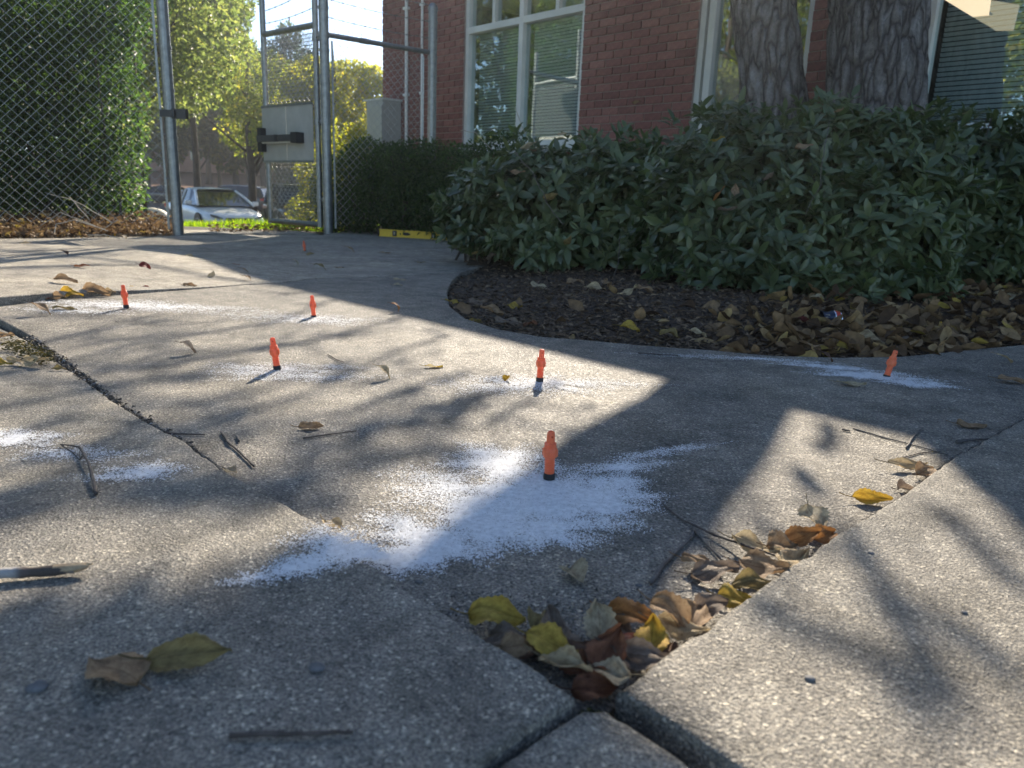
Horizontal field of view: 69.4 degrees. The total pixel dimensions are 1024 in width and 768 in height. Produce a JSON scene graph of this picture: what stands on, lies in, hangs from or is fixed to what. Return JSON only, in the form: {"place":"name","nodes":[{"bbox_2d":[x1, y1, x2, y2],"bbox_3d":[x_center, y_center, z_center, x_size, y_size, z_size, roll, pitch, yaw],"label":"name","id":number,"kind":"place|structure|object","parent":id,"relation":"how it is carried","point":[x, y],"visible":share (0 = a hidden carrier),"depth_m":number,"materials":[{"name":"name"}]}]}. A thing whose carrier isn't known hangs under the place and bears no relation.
{"place":"outdoors","nodes":[
{"label":"outdoors","id":0,"kind":"place"},
{"bbox_2d":[13,152,284,212],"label":"ground","id":1,"kind":"structure","parent":0,"point":[186,180],"depth_m":84.58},
{"bbox_2d":[0,0,258,209],"bbox_3d":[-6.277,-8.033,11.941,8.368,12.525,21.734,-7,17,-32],"label":"oak tree","id":2,"kind":"object","parent":1,"relation":"on","point":[203,25],"visible":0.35,"depth_m":18.37,"materials":[{"name":"green plant"}]},
{"bbox_2d":[110,88,183,186],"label":"forest tree","id":3,"kind":"object","parent":1,"relation":"on","point":[145,133],"visible":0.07,"depth_m":54.77,"materials":[{"name":"green plant"}]},
{"bbox_2d":[116,14,245,210],"bbox_3d":[-16.856,-14.059,36.042,7.610,11.653,6.726,6,15,16],"label":"leafy tree","id":4,"kind":"object","parent":1,"relation":"on","point":[181,121],"visible":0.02,"depth_m":36.80,"materials":[{"name":"green plant"}]},
{"bbox_2d":[141,80,233,186],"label":"forest tree","id":5,"kind":"object","parent":1,"relation":"on","point":[208,139],"visible":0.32,"depth_m":54.10,"materials":[{"name":"green plant"}]},
{"bbox_2d":[115,143,275,175],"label":"building","id":6,"kind":"structure","parent":1,"relation":"on","point":[187,164],"depth_m":88.67,"materials":[{"name":"grey glass"}]},
{"bbox_2d":[138,0,257,186],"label":"leafy tree","id":7,"kind":"object","parent":1,"relation":"on","point":[196,162],"visible":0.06,"depth_m":29.36,"materials":[{"name":"green plant"}]},
{"bbox_2d":[151,29,292,211],"bbox_3d":[-9.767,-9.316,27.495,5.496,7.152,5.596,13,18,36],"label":"yellow tree","id":8,"kind":"object","parent":1,"relation":"on","point":[251,102],"visible":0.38,"depth_m":27.24,"materials":[{"name":"green plant"}]},
{"bbox_2d":[209,64,258,184],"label":"forest tree","id":9,"kind":"object","parent":1,"relation":"on","point":[231,165],"visible":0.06,"depth_m":58.01,"materials":[{"name":"green plant"}]},
{"bbox_2d":[210,41,266,187],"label":"forest tree","id":10,"kind":"object","parent":1,"relation":"on","point":[263,182],"visible":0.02,"depth_m":57.69,"materials":[{"name":"green plant"}]},
{"bbox_2d":[250,18,319,182],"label":"pine tree","id":11,"kind":"object","parent":1,"relation":"on","point":[282,25],"visible":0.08,"depth_m":41.91,"materials":[{"name":"green plant"}]},
{"bbox_2d":[272,51,382,222],"bbox_3d":[-4.934,-6.631,21.081,3.705,5.440,3.471,2,14,0],"label":"yellow tree","id":12,"kind":"object","parent":1,"relation":"on","point":[349,96],"visible":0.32,"depth_m":20.32,"materials":[{"name":"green plant"}]},
{"bbox_2d":[284,117,376,230],"bbox_3d":[-2.439,-2.752,9.816,0.891,1.389,2.138,-8,17,-35],"label":"yellow shrub","id":13,"kind":"object","parent":1,"relation":"on","point":[341,136],"visible":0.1,"depth_m":9.32,"materials":[{"name":"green plant"}]},
{"bbox_2d":[318,0,437,234],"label":"chain link fence","id":14,"kind":"object","parent":1,"relation":"on","point":[324,49],"visible":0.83,"depth_m":7.96,"materials":[{"name":"metal"}]},
{"bbox_2d":[256,0,332,227],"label":"chain link gate","id":15,"kind":"structure","parent":14,"relation":"attached to","point":[285,134],"depth_m":8.17,"materials":[{"name":"metal"}]},
{"bbox_2d":[382,0,1023,257],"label":"brick building","id":16,"kind":"structure","parent":1,"relation":"on","point":[548,70],"depth_m":7.53,"materials":[{"name":"red"}]},
{"bbox_2d":[364,97,401,145],"bbox_3d":[-1.772,-3.491,10.070,0.330,0.710,0.500,-11,19,-42],"label":"utility box","id":17,"kind":"object","parent":16,"relation":"attached to","point":[381,119],"visible":0.56,"depth_m":9.88,"materials":[{"name":"metal"}]},
{"bbox_2d":[403,1,409,163],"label":"conduit","id":18,"kind":"object","parent":16,"relation":"attached to","point":[406,8],"visible":0.58,"depth_m":9.71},
{"bbox_2d":[419,0,424,142],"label":"conduit","id":19,"kind":"object","parent":16,"relation":"attached to","point":[422,12],"visible":0.47,"depth_m":9.47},
{"bbox_2d":[460,0,585,153],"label":"window","id":20,"kind":"structure","parent":16,"relation":"in","point":[525,19],"depth_m":8.37,"materials":[{"name":"beige paint"}]},
{"bbox_2d":[691,0,815,137],"bbox_3d":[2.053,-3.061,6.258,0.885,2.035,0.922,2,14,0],"label":"window","id":21,"kind":"structure","parent":16,"relation":"in","point":[712,10],"depth_m":6.60,"materials":[{"name":"beige paint"}]},
{"bbox_2d":[946,0,990,16],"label":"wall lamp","id":22,"kind":"object","parent":16,"relation":"attached to","point":[975,8],"visible":1,"depth_m":4.91,"materials":[{"name":"beige"}]},
{"bbox_2d":[928,0,1023,128],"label":"window","id":23,"kind":"structure","parent":16,"relation":"in","point":[936,5],"depth_m":5.25,"materials":[{"name":"beige paint"}]},
{"bbox_2d":[64,200,261,214],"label":"road","id":24,"kind":"structure","parent":0,"point":[159,206],"depth_m":51.18,"materials":[{"name":"asphalt"}]},
{"bbox_2d":[138,185,184,203],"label":"sedan car","id":25,"kind":"object","parent":24,"relation":"on","point":[152,192],"visible":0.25,"depth_m":57.51,"materials":[{"name":"black paint"}]},
{"bbox_2d":[217,184,266,212],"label":"sports utility car","id":26,"kind":"object","parent":24,"relation":"on","point":[260,191],"visible":0.09,"depth_m":43.84,"materials":[{"name":"grey paint"}]},
{"bbox_2d":[4,0,382,153],"label":"sky","id":27,"kind":"structure","parent":0,"point":[340,11],"materials":[{"name":"white"}]},
{"bbox_2d":[15,211,417,231],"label":"grass","id":28,"kind":"structure","parent":0,"point":[252,222],"depth_m":9.40,"materials":[{"name":"plant"}]},
{"bbox_2d":[0,226,1023,357],"bbox_3d":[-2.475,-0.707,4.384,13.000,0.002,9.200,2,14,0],"label":"soil","id":29,"kind":"structure","parent":0,"point":[316,232],"depth_m":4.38,"materials":[{"name":"wood"}]},
{"bbox_2d":[0,0,173,227],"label":"holly hedge","id":30,"kind":"object","parent":29,"relation":"on","point":[91,90],"visible":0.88,"depth_m":7.63,"materials":[{"name":"green plant"}]},
{"bbox_2d":[0,0,188,235],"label":"chain link fence","id":31,"kind":"object","parent":29,"relation":"on","point":[169,113],"visible":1,"depth_m":6.41,"materials":[{"name":"metal"}]},
{"bbox_2d":[309,128,529,239],"bbox_3d":[-0.993,-2.100,7.919,3.284,1.159,1.058,14,18,38],"label":"clipped hedge","id":32,"kind":"object","parent":29,"relation":"on","point":[388,189],"visible":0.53,"depth_m":7.86,"materials":[{"name":"green plant"}]},
{"bbox_2d":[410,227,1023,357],"bbox_3d":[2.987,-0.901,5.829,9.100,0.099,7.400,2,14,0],"label":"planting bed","id":33,"kind":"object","parent":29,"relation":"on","point":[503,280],"visible":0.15,"depth_m":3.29,"materials":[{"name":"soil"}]},
{"bbox_2d":[428,108,683,273],"bbox_3d":[0.370,-1.243,4.913,1.906,1.045,1.503,2,14,0],"label":"laurel bush","id":34,"kind":"object","parent":33,"relation":"on","point":[484,206],"visible":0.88,"depth_m":4.54,"materials":[{"name":"green plant"}]},
{"bbox_2d":[730,0,808,123],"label":"pine tree","id":35,"kind":"object","parent":33,"relation":"on","point":[767,38],"visible":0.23,"depth_m":5.10,"materials":[{"name":"brown plant"}]},
{"bbox_2d":[616,84,1023,303],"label":"laurel bush","id":36,"kind":"object","parent":33,"relation":"on","point":[872,224],"visible":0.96,"depth_m":3.73,"materials":[{"name":"green plant"}]},
{"bbox_2d":[825,0,930,125],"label":"pine tree","id":37,"kind":"object","parent":33,"relation":"on","point":[877,50],"visible":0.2,"depth_m":4.67,"materials":[{"name":"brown plant"}]},
{"bbox_2d":[888,95,1023,285],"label":"laurel bush","id":38,"kind":"object","parent":33,"relation":"on","point":[998,238],"visible":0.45,"depth_m":4.27,"materials":[{"name":"green plant"}]},
{"bbox_2d":[456,276,1023,357],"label":"leaf litter","id":39,"kind":"object","parent":29,"relation":"on","point":[851,338],"visible":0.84,"depth_m":2.81,"materials":[{"name":"plant"}]},
{"bbox_2d":[818,310,842,319],"bbox_3d":[1.243,-0.261,2.893,0.080,0.056,0.067,1,14,-6],"label":"crushed can","id":40,"kind":"object","parent":39,"relation":"on","point":[831,314],"visible":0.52,"depth_m":2.87,"materials":[{"name":"blue"}]},
{"bbox_2d":[0,230,1023,767],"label":"pavement","id":41,"kind":"structure","parent":0,"point":[896,652],"depth_m":1.00,"materials":[{"name":"concrete"}]},
{"bbox_2d":[0,336,67,364],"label":"moss","id":42,"kind":"object","parent":41,"relation":"on","point":[9,344],"visible":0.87,"depth_m":1.95,"materials":[{"name":"plant"}]},
{"bbox_2d":[18,355,49,366],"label":"fallen leaf","id":43,"kind":"object","parent":41,"relation":"on","point":[29,361],"visible":1,"depth_m":1.83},
{"bbox_2d":[24,679,48,693],"bbox_3d":[-0.402,0.257,0.625,0.015,0.007,0.016,13,18,36],"label":"pebble","id":44,"kind":"object","parent":41,"relation":"on","point":[39,685],"visible":1,"depth_m":0.62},
{"bbox_2d":[0,563,92,578],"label":"knife","id":45,"kind":"object","parent":41,"relation":"on","point":[39,571],"visible":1,"depth_m":0.80,"materials":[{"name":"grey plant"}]},
{"bbox_2d":[60,444,97,494],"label":"twig","id":46,"kind":"object","parent":41,"relation":"on","point":[95,491],"visible":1,"depth_m":1.15,"materials":[{"name":"brown plant"}]},
{"bbox_2d":[0,208,172,238],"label":"leaf litter","id":47,"kind":"object","parent":41,"relation":"on","point":[23,228],"visible":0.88,"depth_m":6.61,"materials":[{"name":"plant"}]},
{"bbox_2d":[82,282,110,295],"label":"fallen leaf","id":48,"kind":"object","parent":41,"relation":"on","point":[91,287],"visible":0.91,"depth_m":2.97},
{"bbox_2d":[0,426,199,483],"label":"concrete dust","id":49,"kind":"object","parent":41,"relation":"on","point":[14,438],"visible":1,"depth_m":1.19,"materials":[{"name":"concrete"}]},
{"bbox_2d":[23,335,192,445],"bbox_3d":[-1.000,-0.009,1.738,0.057,0.025,1.256,-11,19,-42],"label":"joint debris","id":50,"kind":"object","parent":41,"relation":"on","point":[71,368],"visible":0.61,"depth_m":1.73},
{"bbox_2d":[84,652,151,690],"bbox_3d":[-0.340,0.248,0.639,0.054,0.018,0.064,-4,15,-22],"label":"fallen leaf","id":51,"kind":"object","parent":41,"relation":"on","point":[127,671],"visible":1,"depth_m":0.65,"materials":[{"name":"plant"}]},
{"bbox_2d":[121,285,128,308],"bbox_3d":[-1.416,-0.317,2.703,0.023,0.090,0.023,-9,18,-27],"label":"injection port","id":52,"kind":"object","parent":41,"relation":"on","point":[124,294],"visible":1,"depth_m":2.70,"materials":[{"name":"orange plastic"}]},
{"bbox_2d":[6,299,289,315],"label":"concrete dust","id":53,"kind":"object","parent":41,"relation":"on","point":[137,306],"visible":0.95,"depth_m":2.76,"materials":[{"name":"concrete"}]},
{"bbox_2d":[118,631,231,672],"bbox_3d":[-0.302,0.242,0.662,0.098,0.014,0.038,-4,41,-7],"label":"fallen leaf","id":54,"kind":"object","parent":41,"relation":"on","point":[191,651],"visible":1,"depth_m":0.66,"materials":[{"name":"plant"}]},
{"bbox_2d":[207,223,341,231],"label":"leaf litter","id":55,"kind":"object","parent":41,"relation":"on","point":[246,227],"visible":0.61,"depth_m":8.39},
{"bbox_2d":[269,337,280,370],"bbox_3d":[-0.603,-0.074,1.881,0.023,0.090,0.023,-7,16,-9],"label":"injection port","id":56,"kind":"object","parent":41,"relation":"on","point":[274,351],"visible":0.99,"depth_m":1.87,"materials":[{"name":"orange plastic"}]},
{"bbox_2d":[229,728,352,738],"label":"twig","id":57,"kind":"object","parent":41,"relation":"on","point":[267,733],"visible":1,"depth_m":0.58,"materials":[{"name":"brown plant"}]},
{"bbox_2d":[195,310,393,325],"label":"concrete dust","id":58,"kind":"object","parent":41,"relation":"on","point":[317,320],"visible":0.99,"depth_m":2.65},
{"bbox_2d":[188,361,414,383],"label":"concrete dust","id":59,"kind":"object","parent":41,"relation":"on","point":[271,369],"visible":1,"depth_m":1.86,"materials":[{"name":"concrete"}]},
{"bbox_2d":[290,421,323,429],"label":"fallen leaf","id":60,"kind":"object","parent":41,"relation":"on","point":[303,425],"visible":1,"depth_m":1.44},
{"bbox_2d":[214,521,412,587],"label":"concrete dust","id":61,"kind":"object","parent":41,"relation":"on","point":[359,551],"visible":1,"depth_m":0.89,"materials":[{"name":"concrete"}]},
{"bbox_2d":[308,662,324,671],"bbox_3d":[-0.176,0.256,0.668,0.016,0.006,0.012,2,14,0],"label":"pebble","id":62,"kind":"object","parent":41,"relation":"on","point":[316,667],"visible":1,"depth_m":0.67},
{"bbox_2d":[320,514,342,529],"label":"fallen leaf","id":63,"kind":"object","parent":41,"relation":"on","point":[336,521],"visible":0.87,"depth_m":1.00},
{"bbox_2d":[378,229,446,239],"bbox_3d":[-0.852,-1.533,7.635,1.222,0.077,0.039,8,15,20],"label":"spirit level","id":64,"kind":"object","parent":41,"relation":"on","point":[396,233],"visible":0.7,"depth_m":7.73,"materials":[{"name":"yellow paint"}]},
{"bbox_2d":[450,594,525,626],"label":"fallen leaf","id":65,"kind":"object","parent":41,"relation":"on","point":[498,609],"visible":1,"depth_m":0.79,"materials":[{"name":"plant"}]},
{"bbox_2d":[483,620,525,646],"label":"fallen leaf","id":66,"kind":"object","parent":41,"relation":"on","point":[496,634],"visible":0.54,"depth_m":0.77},
{"bbox_2d":[519,650,540,659],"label":"fallen leaf","id":67,"kind":"object","parent":41,"relation":"on","point":[528,654],"visible":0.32,"depth_m":0.74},
{"bbox_2d":[494,631,536,657],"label":"fallen leaf","id":68,"kind":"object","parent":67,"relation":"on","point":[512,643],"visible":0.94,"depth_m":0.73,"materials":[{"name":"plant"}]},
{"bbox_2d":[527,605,545,626],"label":"fallen leaf","id":69,"kind":"object","parent":41,"relation":"on","point":[534,618],"visible":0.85,"depth_m":0.79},
{"bbox_2d":[348,439,725,580],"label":"concrete dust","id":70,"kind":"object","parent":41,"relation":"on","point":[591,500],"visible":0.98,"depth_m":1.10,"materials":[{"name":"concrete"}]},
{"bbox_2d":[536,349,545,382],"bbox_3d":[0.072,-0.044,1.863,0.023,0.090,0.023,2,14,-6],"label":"injection port","id":71,"kind":"object","parent":41,"relation":"on","point":[540,363],"visible":1,"depth_m":1.85,"materials":[{"name":"orange plastic"}]},
{"bbox_2d":[542,430,557,480],"bbox_3d":[0.062,0.119,1.210,0.023,0.090,0.023,-3,17,-16],"label":"injection port","id":72,"kind":"object","parent":41,"relation":"on","point":[549,452],"visible":1,"depth_m":1.20,"materials":[{"name":"orange plastic"}]},
{"bbox_2d":[428,372,676,396],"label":"concrete dust","id":73,"kind":"object","parent":41,"relation":"on","point":[516,383],"visible":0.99,"depth_m":1.84,"materials":[{"name":"concrete"}]},
{"bbox_2d":[523,643,592,672],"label":"fallen leaf","id":74,"kind":"object","parent":41,"relation":"on","point":[566,655],"visible":1,"depth_m":0.71,"materials":[{"name":"plant"}]},
{"bbox_2d":[540,604,579,641],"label":"fallen leaf","id":75,"kind":"object","parent":41,"relation":"on","point":[551,613],"visible":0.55,"depth_m":0.78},
{"bbox_2d":[559,648,586,674],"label":"fallen leaf","id":76,"kind":"object","parent":41,"relation":"on","point":[571,670],"visible":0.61,"depth_m":0.71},
{"bbox_2d":[511,621,578,656],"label":"fallen leaf","id":77,"kind":"object","parent":76,"relation":"on","point":[547,638],"visible":0.95,"depth_m":0.73,"materials":[{"name":"plant"}]},
{"bbox_2d":[559,557,588,582],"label":"fallen leaf","id":78,"kind":"object","parent":41,"relation":"on","point":[577,569],"visible":1,"depth_m":0.91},
{"bbox_2d":[424,588,726,688],"bbox_3d":[0.086,0.266,0.791,0.367,0.006,0.189,1,14,-4],"label":"grit","id":79,"kind":"object","parent":41,"relation":"on","point":[480,624],"visible":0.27,"depth_m":0.83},
{"bbox_2d":[567,638,590,659],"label":"fallen leaf","id":80,"kind":"object","parent":41,"relation":"on","point":[579,644],"visible":0.28,"depth_m":0.75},
{"bbox_2d":[556,671,617,701],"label":"fallen leaf","id":81,"kind":"object","parent":41,"relation":"on","point":[596,685],"visible":1,"depth_m":0.68,"materials":[{"name":"plant"}]},
{"bbox_2d":[582,598,617,638],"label":"fallen leaf","id":82,"kind":"object","parent":41,"relation":"on","point":[598,618],"visible":0.75,"depth_m":0.77,"materials":[{"name":"plant"}]},
{"bbox_2d":[585,623,626,677],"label":"fallen leaf","id":83,"kind":"object","parent":41,"relation":"on","point":[597,651],"visible":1,"depth_m":0.72,"materials":[{"name":"plant"}]},
{"bbox_2d":[588,655,644,684],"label":"fallen leaf","id":84,"kind":"object","parent":41,"relation":"on","point":[616,671],"visible":1,"depth_m":0.70,"materials":[{"name":"plant"}]},
{"bbox_2d":[590,596,651,623],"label":"fallen leaf","id":85,"kind":"object","parent":41,"relation":"on","point":[630,609],"visible":0.65,"depth_m":0.80,"materials":[{"name":"plant"}]},
{"bbox_2d":[594,636,668,671],"bbox_3d":[0.120,0.263,0.723,0.082,0.021,0.028,6,15,16],"label":"fallen leaf","id":86,"kind":"object","parent":41,"relation":"on","point":[642,653],"visible":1,"depth_m":0.72,"materials":[{"name":"plant"}]},
{"bbox_2d":[633,613,669,670],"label":"fallen leaf","id":87,"kind":"object","parent":41,"relation":"on","point":[653,632],"visible":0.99,"depth_m":0.75,"materials":[{"name":"plant"}]},
{"bbox_2d":[638,611,711,641],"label":"fallen leaf","id":88,"kind":"object","parent":41,"relation":"on","point":[674,630],"visible":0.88,"depth_m":0.78,"materials":[{"name":"plant"}]},
{"bbox_2d":[638,589,690,628],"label":"fallen leaf","id":89,"kind":"object","parent":88,"relation":"on","point":[674,606],"visible":1,"depth_m":0.79,"materials":[{"name":"plant"}]},
{"bbox_2d":[648,526,721,584],"bbox_3d":[0.238,0.227,0.961,0.066,0.007,0.187,10,16,29],"label":"twig","id":90,"kind":"object","parent":41,"relation":"on","point":[653,578],"visible":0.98,"depth_m":0.97,"materials":[{"name":"brown plant"}]},
{"bbox_2d":[669,551,708,561],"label":"fallen leaf","id":91,"kind":"object","parent":41,"relation":"on","point":[686,557],"visible":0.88,"depth_m":0.94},
{"bbox_2d":[681,598,713,634],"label":"fallen leaf","id":92,"kind":"object","parent":41,"relation":"on","point":[700,616],"visible":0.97,"depth_m":0.81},
{"bbox_2d":[674,559,739,583],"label":"fallen leaf","id":93,"kind":"object","parent":41,"relation":"on","point":[707,571],"visible":1,"depth_m":0.91,"materials":[{"name":"plant"}]},
{"bbox_2d":[694,592,728,616],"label":"fallen leaf","id":94,"kind":"object","parent":41,"relation":"on","point":[715,603],"visible":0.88,"depth_m":0.83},
{"bbox_2d":[661,502,775,556],"bbox_3d":[0.279,0.203,1.044,0.019,0.016,0.221,-6,16,-30],"label":"twig","id":95,"kind":"object","parent":41,"relation":"on","point":[718,536],"visible":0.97,"depth_m":1.02,"materials":[{"name":"wood"}]},
{"bbox_2d":[706,583,751,607],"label":"fallen leaf","id":96,"kind":"object","parent":41,"relation":"on","point":[735,596],"visible":0.76,"depth_m":0.86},
{"bbox_2d":[717,567,771,590],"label":"fallen leaf","id":97,"kind":"object","parent":41,"relation":"on","point":[748,578],"visible":0.88,"depth_m":0.88,"materials":[{"name":"plant"}]},
{"bbox_2d":[717,529,780,553],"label":"fallen leaf","id":98,"kind":"object","parent":41,"relation":"on","point":[748,537],"visible":0.94,"depth_m":0.99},
{"bbox_2d":[723,548,789,578],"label":"fallen leaf","id":99,"kind":"object","parent":41,"relation":"on","point":[761,564],"visible":0.91,"depth_m":0.92,"materials":[{"name":"plant"}]},
{"bbox_2d":[756,530,798,551],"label":"fallen leaf","id":100,"kind":"object","parent":41,"relation":"on","point":[777,538],"visible":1,"depth_m":0.99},
{"bbox_2d":[614,352,969,389],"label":"concrete dust","id":101,"kind":"object","parent":41,"relation":"on","point":[907,381],"visible":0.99,"depth_m":2.10,"materials":[{"name":"concrete"}]},
{"bbox_2d":[775,547,809,566],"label":"fallen leaf","id":102,"kind":"object","parent":41,"relation":"on","point":[791,557],"visible":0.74,"depth_m":0.96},
{"bbox_2d":[785,525,821,547],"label":"fallen leaf","id":103,"kind":"object","parent":41,"relation":"on","point":[801,536],"visible":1,"depth_m":1.00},
{"bbox_2d":[796,493,829,525],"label":"fallen leaf","id":104,"kind":"object","parent":41,"relation":"on","point":[817,514],"visible":0.91,"depth_m":1.07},
{"bbox_2d":[813,523,837,543],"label":"fallen leaf","id":105,"kind":"object","parent":41,"relation":"on","point":[826,535],"visible":0.82,"depth_m":1.03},
{"bbox_2d":[839,488,892,504],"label":"fallen leaf","id":106,"kind":"object","parent":41,"relation":"on","point":[866,496],"visible":1,"depth_m":1.18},
{"bbox_2d":[883,350,897,376],"bbox_3d":[1.062,-0.052,2.075,0.023,0.090,0.023,11,13,-8],"label":"injection port","id":107,"kind":"object","parent":41,"relation":"on","point":[891,362],"visible":0.97,"depth_m":2.07,"materials":[{"name":"orange plastic"}]},
{"bbox_2d":[874,457,927,469],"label":"fallen leaf","id":108,"kind":"object","parent":41,"relation":"on","point":[905,463],"visible":0.88,"depth_m":1.33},
{"bbox_2d":[912,460,936,474],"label":"fallen leaf","id":109,"kind":"object","parent":41,"relation":"on","point":[921,468],"visible":0.94,"depth_m":1.30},
{"bbox_2d":[946,418,986,427],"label":"fallen leaf","id":110,"kind":"object","parent":41,"relation":"on","point":[961,422],"visible":1,"depth_m":1.62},
{"label":"car park","id":111,"kind":"structure","parent":0,"visible":0},
{"bbox_2d":[164,187,263,223],"bbox_3d":[-9.683,-5.594,23.937,2.260,1.504,4.783,-9,18,-39],"label":"sedan car","id":112,"kind":"object","parent":111,"relation":"on","point":[199,204],"visible":0.61,"depth_m":22.92,"materials":[{"name":"white paint"}]},
{"bbox_2d":[262,183,316,222],"bbox_3d":[-7.960,-6.498,27.299,2.297,1.747,4.633,-5,16,-27],"label":"sports utility car","id":113,"kind":"object","parent":111,"relation":"on","point":[265,210],"visible":0.14,"depth_m":26.42,"materials":[{"name":"black paint"}]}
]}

